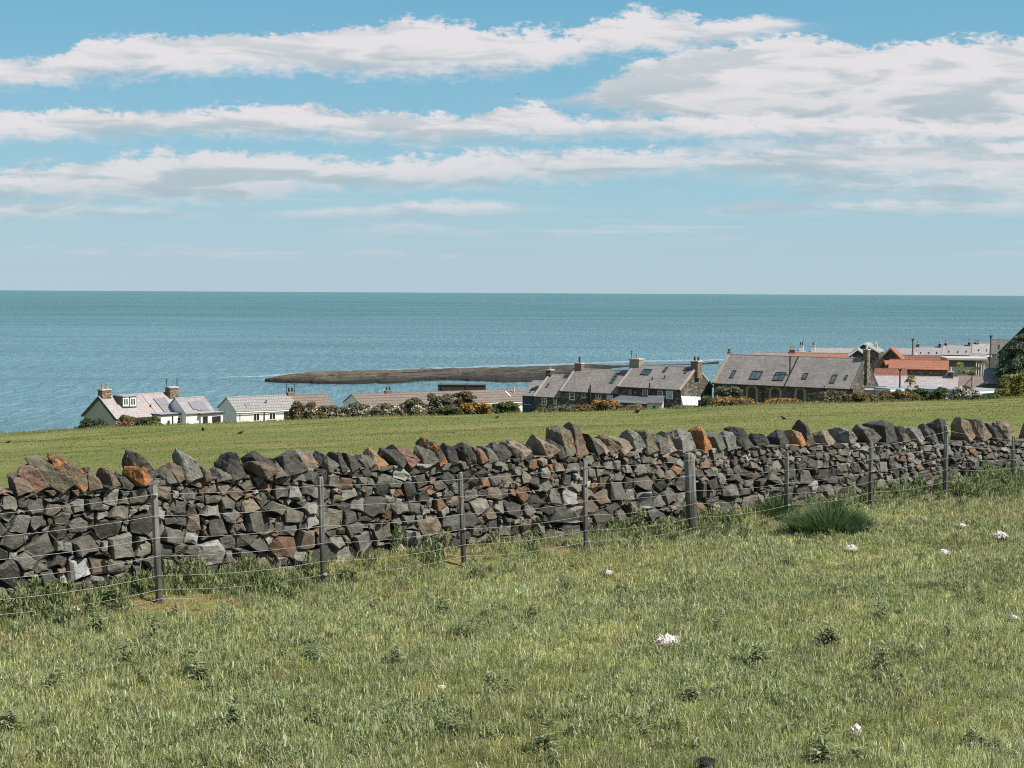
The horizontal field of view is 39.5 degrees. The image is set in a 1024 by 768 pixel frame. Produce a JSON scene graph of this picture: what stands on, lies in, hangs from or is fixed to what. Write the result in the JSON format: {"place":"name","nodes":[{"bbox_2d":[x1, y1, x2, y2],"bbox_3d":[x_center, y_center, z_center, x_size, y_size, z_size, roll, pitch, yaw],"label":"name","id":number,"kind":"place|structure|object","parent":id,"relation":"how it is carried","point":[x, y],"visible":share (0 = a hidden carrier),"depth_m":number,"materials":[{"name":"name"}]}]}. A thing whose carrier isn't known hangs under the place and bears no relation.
{"place":"outdoors","nodes":[
{"label":"outdoors","id":0,"kind":"place"},
{"bbox_2d":[0,290,1023,433],"bbox_3d":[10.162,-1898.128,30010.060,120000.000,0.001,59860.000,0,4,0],"label":"sea","id":1,"kind":"structure","parent":0,"point":[64,355],"depth_m":1179.13,"materials":[{"name":"liquid"}]},
{"bbox_2d":[265,361,718,383],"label":"reef","id":2,"kind":"object","parent":1,"relation":"in","point":[514,374],"visible":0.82,"depth_m":554.28},
{"bbox_2d":[0,398,1023,767],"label":"field","id":3,"kind":"structure","parent":0,"point":[260,436],"depth_m":45.39,"materials":[{"name":"green plant"}]},
{"bbox_2d":[0,701,26,735],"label":"thistle","id":4,"kind":"object","parent":3,"relation":"on","point":[13,716],"visible":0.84,"depth_m":9.16,"materials":[{"name":"green plant"}]},
{"bbox_2d":[43,667,68,691],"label":"thistle","id":5,"kind":"object","parent":3,"relation":"on","point":[56,680],"visible":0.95,"depth_m":10.48,"materials":[{"name":"green plant"}]},
{"bbox_2d":[73,417,108,428],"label":"bush","id":6,"kind":"object","parent":3,"relation":"on","point":[86,422],"visible":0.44,"depth_m":139.09,"materials":[{"name":"green plant"}]},
{"bbox_2d":[85,604,107,629],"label":"thistle","id":7,"kind":"object","parent":3,"relation":"on","point":[96,622],"visible":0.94,"depth_m":12.82,"materials":[{"name":"green plant"}]},
{"bbox_2d":[103,585,123,606],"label":"thistle","id":8,"kind":"object","parent":3,"relation":"on","point":[111,597],"visible":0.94,"depth_m":13.95,"materials":[{"name":"green plant"}]},
{"bbox_2d":[113,642,136,664],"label":"thistle","id":9,"kind":"object","parent":3,"relation":"on","point":[125,658],"visible":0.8,"depth_m":11.23,"materials":[{"name":"green plant"}]},
{"bbox_2d":[115,414,136,426],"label":"gorse bush","id":10,"kind":"object","parent":3,"relation":"on","point":[125,420],"visible":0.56,"depth_m":138.22,"materials":[{"name":"green plant"}]},
{"bbox_2d":[134,416,160,425],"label":"bush","id":11,"kind":"object","parent":3,"relation":"on","point":[149,420],"visible":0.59,"depth_m":137.27,"materials":[{"name":"green plant"}]},
{"bbox_2d":[81,379,224,425],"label":"cottage","id":12,"kind":"structure","parent":3,"relation":"on","point":[169,405],"depth_m":159.60,"materials":[{"name":"white paint"}]},
{"bbox_2d":[144,611,166,639],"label":"thistle","id":13,"kind":"object","parent":3,"relation":"on","point":[154,631],"visible":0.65,"depth_m":12.24,"materials":[{"name":"green plant"}]},
{"bbox_2d":[184,643,211,680],"bbox_3d":[-2.386,2.106,10.922,0.268,0.260,0.429,0,4,-2],"label":"thistle","id":14,"kind":"object","parent":3,"relation":"on","point":[197,671],"visible":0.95,"depth_m":10.83,"materials":[{"name":"green plant"}]},
{"bbox_2d":[212,600,237,622],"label":"thistle","id":15,"kind":"object","parent":3,"relation":"on","point":[227,619],"visible":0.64,"depth_m":13.02,"materials":[{"name":"green plant"}]},
{"bbox_2d":[220,696,245,728],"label":"thistle","id":16,"kind":"object","parent":3,"relation":"on","point":[233,709],"visible":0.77,"depth_m":9.29,"materials":[{"name":"green plant"}]},
{"bbox_2d":[217,384,334,422],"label":"bungalow","id":17,"kind":"object","parent":3,"relation":"on","point":[237,409],"visible":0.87,"depth_m":178.74,"materials":[{"name":"white paint"}]},
{"bbox_2d":[284,401,326,419],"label":"gorse bush","id":18,"kind":"object","parent":3,"relation":"on","point":[299,412],"visible":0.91,"depth_m":135.07,"materials":[{"name":"green plant"}]},
{"bbox_2d":[296,635,325,660],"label":"thistle","id":19,"kind":"object","parent":3,"relation":"on","point":[311,646],"visible":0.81,"depth_m":11.34,"materials":[{"name":"green plant"}]},
{"bbox_2d":[317,405,346,417],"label":"hawthorn bush","id":20,"kind":"object","parent":3,"relation":"on","point":[330,411],"visible":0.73,"depth_m":136.12,"materials":[{"name":"white plant"}]},
{"bbox_2d":[345,402,369,416],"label":"hawthorn bush","id":21,"kind":"object","parent":3,"relation":"on","point":[358,409],"visible":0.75,"depth_m":135.99,"materials":[{"name":"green plant"}]},
{"bbox_2d":[363,402,399,416],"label":"hawthorn bush","id":22,"kind":"object","parent":3,"relation":"on","point":[383,409],"visible":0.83,"depth_m":135.16,"materials":[{"name":"white plant"}]},
{"bbox_2d":[387,643,405,663],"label":"thistle","id":23,"kind":"object","parent":3,"relation":"on","point":[397,653],"visible":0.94,"depth_m":11.18,"materials":[{"name":"green plant"}]},
{"bbox_2d":[394,397,427,415],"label":"hawthorn bush","id":24,"kind":"object","parent":3,"relation":"on","point":[412,405],"visible":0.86,"depth_m":135.11,"materials":[{"name":"white plant"}]},
{"bbox_2d":[342,387,524,411],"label":"bungalow","id":25,"kind":"object","parent":3,"relation":"on","point":[490,397],"visible":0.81,"depth_m":197.35,"materials":[{"name":"grey tile"}]},
{"bbox_2d":[422,393,455,414],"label":"hawthorn bush","id":26,"kind":"object","parent":3,"relation":"on","point":[433,399],"visible":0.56,"depth_m":135.98,"materials":[{"name":"green plant"}]},
{"bbox_2d":[435,595,453,616],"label":"thistle","id":27,"kind":"object","parent":3,"relation":"on","point":[446,607],"visible":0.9,"depth_m":13.55,"materials":[{"name":"green plant"}]},
{"bbox_2d":[431,404,463,415],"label":"bush","id":28,"kind":"object","parent":3,"relation":"on","point":[448,409],"visible":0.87,"depth_m":132.07,"materials":[{"name":"green plant"}]},
{"bbox_2d":[433,705,476,738],"bbox_3d":[-0.362,2.138,9.012,0.276,0.177,0.316,-3,5,-44],"label":"thistle","id":29,"kind":"object","parent":3,"relation":"on","point":[450,719],"visible":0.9,"depth_m":9.01,"materials":[{"name":"green plant"}]},
{"bbox_2d":[437,383,486,390],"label":"boarded hut","id":30,"kind":"object","parent":3,"relation":"on","point":[458,386],"visible":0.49,"depth_m":262.59,"materials":[{"name":"wood"}]},
{"bbox_2d":[451,390,476,407],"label":"hawthorn bush","id":31,"kind":"object","parent":3,"relation":"on","point":[467,396],"visible":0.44,"depth_m":137.09,"materials":[{"name":"green plant"}]},
{"bbox_2d":[454,615,483,637],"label":"thistle","id":32,"kind":"object","parent":3,"relation":"on","point":[462,625],"visible":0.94,"depth_m":12.31,"materials":[{"name":"green plant"}]},
{"bbox_2d":[460,402,494,414],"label":"gorse bush","id":33,"kind":"object","parent":3,"relation":"on","point":[472,408],"visible":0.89,"depth_m":133.08,"materials":[{"name":"yellow plant"}]},
{"bbox_2d":[476,669,517,695],"bbox_3d":[-0.093,2.119,10.133,0.327,0.182,0.210,-1,4,-17],"label":"thistle","id":34,"kind":"object","parent":3,"relation":"on","point":[506,681],"visible":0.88,"depth_m":10.13,"materials":[{"name":"green plant"}]},
{"bbox_2d":[493,400,520,413],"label":"bush","id":35,"kind":"object","parent":3,"relation":"on","point":[506,406],"visible":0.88,"depth_m":134.02,"materials":[{"name":"green plant"}]},
{"bbox_2d":[0,425,1022,624],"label":"wire fence","id":36,"kind":"object","parent":3,"relation":"on","point":[690,489],"visible":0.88,"depth_m":16.92,"materials":[{"name":"grey metal"}]},
{"bbox_2d":[0,478,1023,767],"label":"pasture grass","id":37,"kind":"structure","parent":3,"relation":"on","point":[546,588],"depth_m":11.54,"materials":[{"name":"green plant"}]},
{"bbox_2d":[0,417,1023,601],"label":"dry stone wall","id":38,"kind":"structure","parent":3,"relation":"on","point":[36,483],"depth_m":16.86,"materials":[{"name":"grey stone"}]},
{"bbox_2d":[0,461,1023,626],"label":"nettle growth","id":39,"kind":"object","parent":3,"relation":"on","point":[267,577],"visible":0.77,"depth_m":16.14,"materials":[{"name":"green plant"}]},
{"bbox_2d":[0,398,1023,486],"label":"meadow turf","id":40,"kind":"structure","parent":3,"relation":"on","point":[493,428],"depth_m":79.52,"materials":[{"name":"green plant"}]},
{"bbox_2d":[1,395,1023,433],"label":"field margin","id":41,"kind":"object","parent":3,"relation":"on","point":[508,412],"visible":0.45,"depth_m":130.84,"materials":[{"name":"green plant"}]},
{"bbox_2d":[522,380,542,412],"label":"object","id":42,"kind":"structure","parent":3,"relation":"on","point":[528,397],"depth_m":185.36,"materials":[{"name":"stone"}]},
{"bbox_2d":[524,602,540,620],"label":"thistle","id":43,"kind":"object","parent":3,"relation":"on","point":[533,611],"visible":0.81,"depth_m":13.06,"materials":[{"name":"green plant"}]},
{"bbox_2d":[526,719,562,761],"bbox_3d":[0.193,2.119,8.490,0.257,0.216,0.411,1,4,3],"label":"thistle","id":44,"kind":"object","parent":3,"relation":"on","point":[544,743],"visible":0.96,"depth_m":8.57,"materials":[{"name":"green plant"}]},
{"bbox_2d":[533,366,568,409],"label":"terrace house","id":45,"kind":"structure","parent":3,"relation":"on","point":[547,393],"depth_m":182.14,"materials":[{"name":"stone"}]},
{"bbox_2d":[544,404,571,411],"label":"bush","id":46,"kind":"object","parent":3,"relation":"on","point":[562,408],"visible":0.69,"depth_m":132.96,"materials":[{"name":"green plant"}]},
{"bbox_2d":[557,567,582,590],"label":"thistle","id":47,"kind":"object","parent":3,"relation":"on","point":[563,577],"visible":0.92,"depth_m":14.60,"materials":[{"name":"green plant"}]},
{"bbox_2d":[569,404,592,411],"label":"gorse bush","id":48,"kind":"object","parent":3,"relation":"on","point":[582,408],"visible":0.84,"depth_m":132.00,"materials":[{"name":"yellow plant"}]},
{"bbox_2d":[559,357,628,410],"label":"terrace house","id":49,"kind":"structure","parent":3,"relation":"on","point":[582,385],"depth_m":178.95,"materials":[{"name":"grey stone"}]},
{"bbox_2d":[590,399,623,410],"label":"gorse bush","id":50,"kind":"object","parent":3,"relation":"on","point":[600,404],"visible":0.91,"depth_m":132.98,"materials":[{"name":"yellow plant"}]},
{"bbox_2d":[619,404,645,409],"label":"gorse bush","id":51,"kind":"object","parent":3,"relation":"on","point":[634,406],"visible":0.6,"depth_m":132.11,"materials":[{"name":"yellow plant"}]},
{"bbox_2d":[632,713,651,740],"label":"thistle","id":52,"kind":"object","parent":3,"relation":"on","point":[641,729],"visible":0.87,"depth_m":8.91,"materials":[{"name":"green plant"}]},
{"bbox_2d":[646,395,664,409],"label":"yard shed","id":53,"kind":"structure","parent":3,"relation":"on","point":[655,402],"depth_m":163.50,"materials":[{"name":"paint"}]},
{"bbox_2d":[611,350,713,408],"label":"terrace house","id":54,"kind":"structure","parent":3,"relation":"on","point":[639,382],"depth_m":172.75,"materials":[{"name":"stone"}]},
{"bbox_2d":[655,633,679,646],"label":"wool tuft","id":55,"kind":"object","parent":3,"relation":"on","point":[666,639],"visible":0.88,"depth_m":11.79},
{"bbox_2d":[681,396,700,407],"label":"greenhouse","id":56,"kind":"object","parent":3,"relation":"on","point":[688,401],"visible":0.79,"depth_m":161.26,"materials":[{"name":"white paint"}]},
{"bbox_2d":[677,681,705,703],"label":"thistle","id":57,"kind":"object","parent":3,"relation":"on","point":[691,691],"visible":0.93,"depth_m":9.84,"materials":[{"name":"green plant"}]},
{"bbox_2d":[697,395,714,406],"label":"bush","id":58,"kind":"object","parent":3,"relation":"on","point":[706,400],"visible":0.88,"depth_m":133.04,"materials":[{"name":"green plant"}]},
{"bbox_2d":[697,756,716,767],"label":"stone","id":59,"kind":"object","parent":3,"relation":"on","point":[704,762],"visible":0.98,"depth_m":8.07,"materials":[{"name":"grey stone"}]},
{"bbox_2d":[709,608,726,631],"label":"thistle","id":60,"kind":"object","parent":3,"relation":"on","point":[720,618],"visible":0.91,"depth_m":12.43,"materials":[{"name":"green plant"}]},
{"bbox_2d":[713,386,743,398],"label":"hawthorn bush","id":61,"kind":"object","parent":3,"relation":"on","point":[734,391],"visible":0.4,"depth_m":137.02,"materials":[{"name":"green plant"}]},
{"bbox_2d":[711,396,761,405],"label":"gorse bush","id":62,"kind":"object","parent":3,"relation":"on","point":[725,401],"visible":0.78,"depth_m":132.94,"materials":[{"name":"yellow plant"}]},
{"bbox_2d":[745,634,776,664],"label":"thistle","id":63,"kind":"object","parent":3,"relation":"on","point":[757,653],"visible":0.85,"depth_m":11.16,"materials":[{"name":"green plant"}]},
{"bbox_2d":[753,352,787,354],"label":"village house","id":64,"kind":"structure","parent":3,"relation":"on","point":[772,353],"depth_m":237.62,"materials":[{"name":"stone"}]},
{"bbox_2d":[753,487,802,522],"bbox_3d":[3.765,1.641,20.171,0.871,0.628,0.720,0,4,0],"label":"rush clump","id":65,"kind":"object","parent":3,"relation":"on","point":[776,504],"visible":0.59,"depth_m":20.09,"materials":[{"name":"green plant"}]},
{"bbox_2d":[764,398,801,403],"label":"gorse bush","id":66,"kind":"object","parent":3,"relation":"on","point":[771,400],"visible":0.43,"depth_m":132.89,"materials":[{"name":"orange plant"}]},
{"bbox_2d":[780,552,797,564],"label":"thistle","id":67,"kind":"object","parent":3,"relation":"on","point":[788,559],"visible":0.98,"depth_m":16.14,"materials":[{"name":"green plant"}]},
{"bbox_2d":[712,345,877,402],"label":"stone hall","id":68,"kind":"structure","parent":3,"relation":"on","point":[759,378],"depth_m":168.17,"materials":[{"name":"grey stone"}]},
{"bbox_2d":[797,342,825,352],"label":"village house","id":69,"kind":"structure","parent":3,"relation":"on","point":[813,348],"depth_m":270.07,"materials":[{"name":"paint"}]},
{"bbox_2d":[788,346,847,356],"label":"village house","id":70,"kind":"structure","parent":3,"relation":"on","point":[791,352],"depth_m":223.91,"materials":[{"name":"orange tile"}]},
{"bbox_2d":[774,493,881,537],"bbox_3d":[4.190,1.683,18.807,1.582,0.614,1.360,0,4,0],"label":"rush clump","id":71,"kind":"object","parent":3,"relation":"on","point":[838,521],"visible":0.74,"depth_m":18.62,"materials":[{"name":"green plant"}]},
{"bbox_2d":[814,620,844,646],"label":"thistle","id":72,"kind":"object","parent":3,"relation":"on","point":[830,636],"visible":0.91,"depth_m":11.70,"materials":[{"name":"green plant"}]},
{"bbox_2d":[819,390,847,402],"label":"bush","id":73,"kind":"object","parent":3,"relation":"on","point":[830,396],"visible":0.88,"depth_m":134.05,"materials":[{"name":"green plant"}]},
{"bbox_2d":[815,347,853,353],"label":"village house","id":74,"kind":"structure","parent":3,"relation":"on","point":[838,350],"depth_m":287.22,"materials":[{"name":"stone"}]},
{"bbox_2d":[807,724,875,764],"bbox_3d":[1.906,2.083,8.232,0.429,0.213,0.268,1,4,14],"label":"thistle","id":75,"kind":"object","parent":3,"relation":"on","point":[821,749],"visible":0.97,"depth_m":8.26,"materials":[{"name":"green plant"}]},
{"bbox_2d":[842,391,880,402],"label":"bush","id":76,"kind":"object","parent":3,"relation":"on","point":[856,396],"visible":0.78,"depth_m":133.14,"materials":[{"name":"green plant"}]},
{"bbox_2d":[852,341,884,372],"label":"village house","id":77,"kind":"structure","parent":3,"relation":"on","point":[876,353],"depth_m":271.10,"materials":[{"name":"stone"}]},
{"bbox_2d":[869,598,892,620],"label":"thistle","id":78,"kind":"object","parent":3,"relation":"on","point":[882,606],"visible":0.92,"depth_m":12.43,"materials":[{"name":"green plant"}]},
{"bbox_2d":[868,640,898,673],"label":"thistle","id":79,"kind":"object","parent":3,"relation":"on","point":[882,653],"visible":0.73,"depth_m":10.68,"materials":[{"name":"green plant"}]},
{"bbox_2d":[874,368,907,375],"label":"red roofed barn","id":80,"kind":"structure","parent":3,"relation":"on","point":[887,371],"depth_m":188.96,"materials":[{"name":"tile"}]},
{"bbox_2d":[874,387,915,397],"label":"flat roofed shed","id":81,"kind":"structure","parent":3,"relation":"on","point":[891,389],"depth_m":163.71,"materials":[{"name":"white paint"}]},
{"bbox_2d":[878,389,919,401],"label":"bush","id":82,"kind":"object","parent":3,"relation":"on","point":[886,395],"visible":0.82,"depth_m":133.82,"materials":[{"name":"brown plant"}]},
{"bbox_2d":[896,348,916,354],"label":"village house","id":83,"kind":"structure","parent":3,"relation":"on","point":[905,351],"depth_m":263.81,"materials":[{"name":"stone"}]},
{"bbox_2d":[874,367,958,387],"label":"outbuilding","id":84,"kind":"structure","parent":3,"relation":"on","point":[949,380],"depth_m":176.33,"materials":[{"name":"white stone"}]},
{"bbox_2d":[905,388,929,400],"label":"bush","id":85,"kind":"object","parent":3,"relation":"on","point":[923,393],"visible":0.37,"depth_m":136.09,"materials":[{"name":"green plant"}]},
{"bbox_2d":[888,359,948,375],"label":"red roofed barn","id":86,"kind":"structure","parent":3,"relation":"on","point":[919,367],"depth_m":199.49,"materials":[{"name":"tile"}]},
{"bbox_2d":[903,355,950,359],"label":"village house","id":87,"kind":"structure","parent":3,"relation":"on","point":[931,357],"depth_m":248.40,"materials":[{"name":"orange tile"}]},
{"bbox_2d":[915,341,943,354],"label":"village house","id":88,"kind":"structure","parent":3,"relation":"on","point":[931,350],"depth_m":286.27,"materials":[{"name":"stone"}]},
{"bbox_2d":[927,387,952,400],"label":"bush","id":89,"kind":"object","parent":3,"relation":"on","point":[939,393],"visible":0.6,"depth_m":133.90,"materials":[{"name":"green plant"}]},
{"bbox_2d":[941,616,957,635],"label":"thistle","id":90,"kind":"object","parent":3,"relation":"on","point":[948,629],"visible":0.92,"depth_m":11.69,"materials":[{"name":"green plant"}]},
{"bbox_2d":[938,569,962,587],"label":"thistle","id":91,"kind":"object","parent":3,"relation":"on","point":[948,582],"visible":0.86,"depth_m":14.29,"materials":[{"name":"green plant"}]},
{"bbox_2d":[943,339,973,355],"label":"village house","id":92,"kind":"structure","parent":3,"relation":"on","point":[959,350],"depth_m":285.73,"materials":[{"name":"stone"}]},
{"bbox_2d":[945,385,981,399],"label":"hawthorn bush","id":93,"kind":"object","parent":3,"relation":"on","point":[965,392],"visible":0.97,"depth_m":130.98,"materials":[{"name":"white plant"}]},
{"bbox_2d":[940,356,987,376],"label":"flat roofed house","id":94,"kind":"structure","parent":3,"relation":"on","point":[969,363],"depth_m":218.03,"materials":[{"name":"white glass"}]},
{"bbox_2d":[957,375,982,387],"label":"outbuilding","id":95,"kind":"structure","parent":3,"relation":"on","point":[977,380],"depth_m":179.20,"materials":[{"name":"beige tile"}]},
{"bbox_2d":[949,387,998,395],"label":"flat roofed shed","id":96,"kind":"structure","parent":3,"relation":"on","point":[985,391],"depth_m":156.23,"materials":[{"name":"white paint"}]},
{"bbox_2d":[959,714,992,747],"bbox_3d":[2.775,2.087,8.549,0.239,0.202,0.208,-2,4,-29],"label":"thistle","id":97,"kind":"object","parent":3,"relation":"on","point":[976,732],"visible":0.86,"depth_m":8.54,"materials":[{"name":"green plant"}]},
{"bbox_2d":[973,339,989,354],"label":"village house","id":98,"kind":"structure","parent":3,"relation":"on","point":[982,348],"depth_m":286.19,"materials":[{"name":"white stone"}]},
{"bbox_2d":[982,367,1007,388],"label":"outbuilding","id":99,"kind":"structure","parent":3,"relation":"on","point":[989,380],"depth_m":172.57,"materials":[{"name":"stone"}]},
{"bbox_2d":[989,339,1010,367],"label":"village house","id":100,"kind":"structure","parent":3,"relation":"on","point":[997,345],"depth_m":238.97,"materials":[{"name":"stone"}]},
{"bbox_2d":[994,374,1012,395],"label":"bush","id":101,"kind":"object","parent":3,"relation":"on","point":[1005,382],"visible":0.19,"depth_m":150.10,"materials":[{"name":"green plant"}]},
{"bbox_2d":[992,333,1023,388],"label":"conifer tree","id":102,"kind":"object","parent":3,"relation":"on","point":[1012,362],"visible":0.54,"depth_m":171.52,"materials":[{"name":"green plant"}]},
{"bbox_2d":[997,371,1023,397],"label":"bush","id":103,"kind":"object","parent":3,"relation":"on","point":[1017,389],"visible":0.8,"depth_m":140.02,"materials":[{"name":"green plant"}]},
{"bbox_2d":[0,0,1023,295],"label":"sky","id":104,"kind":"structure","parent":0,"point":[783,147],"materials":[{"name":"blue"}]},
{"bbox_2d":[848,347,862,357],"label":"village house","id":105,"kind":"structure","parent":0,"point":[857,352],"depth_m":249.76,"materials":[{"name":"stone"}]},
{"bbox_2d":[875,346,904,367],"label":"village house","id":106,"kind":"structure","parent":0,"point":[892,352],"depth_m":227.75,"materials":[{"name":"orange tile"}]},
{"bbox_2d":[970,353,991,375],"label":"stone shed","id":107,"kind":"structure","parent":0,"point":[984,356],"depth_m":226.32,"materials":[{"name":"white paint"}]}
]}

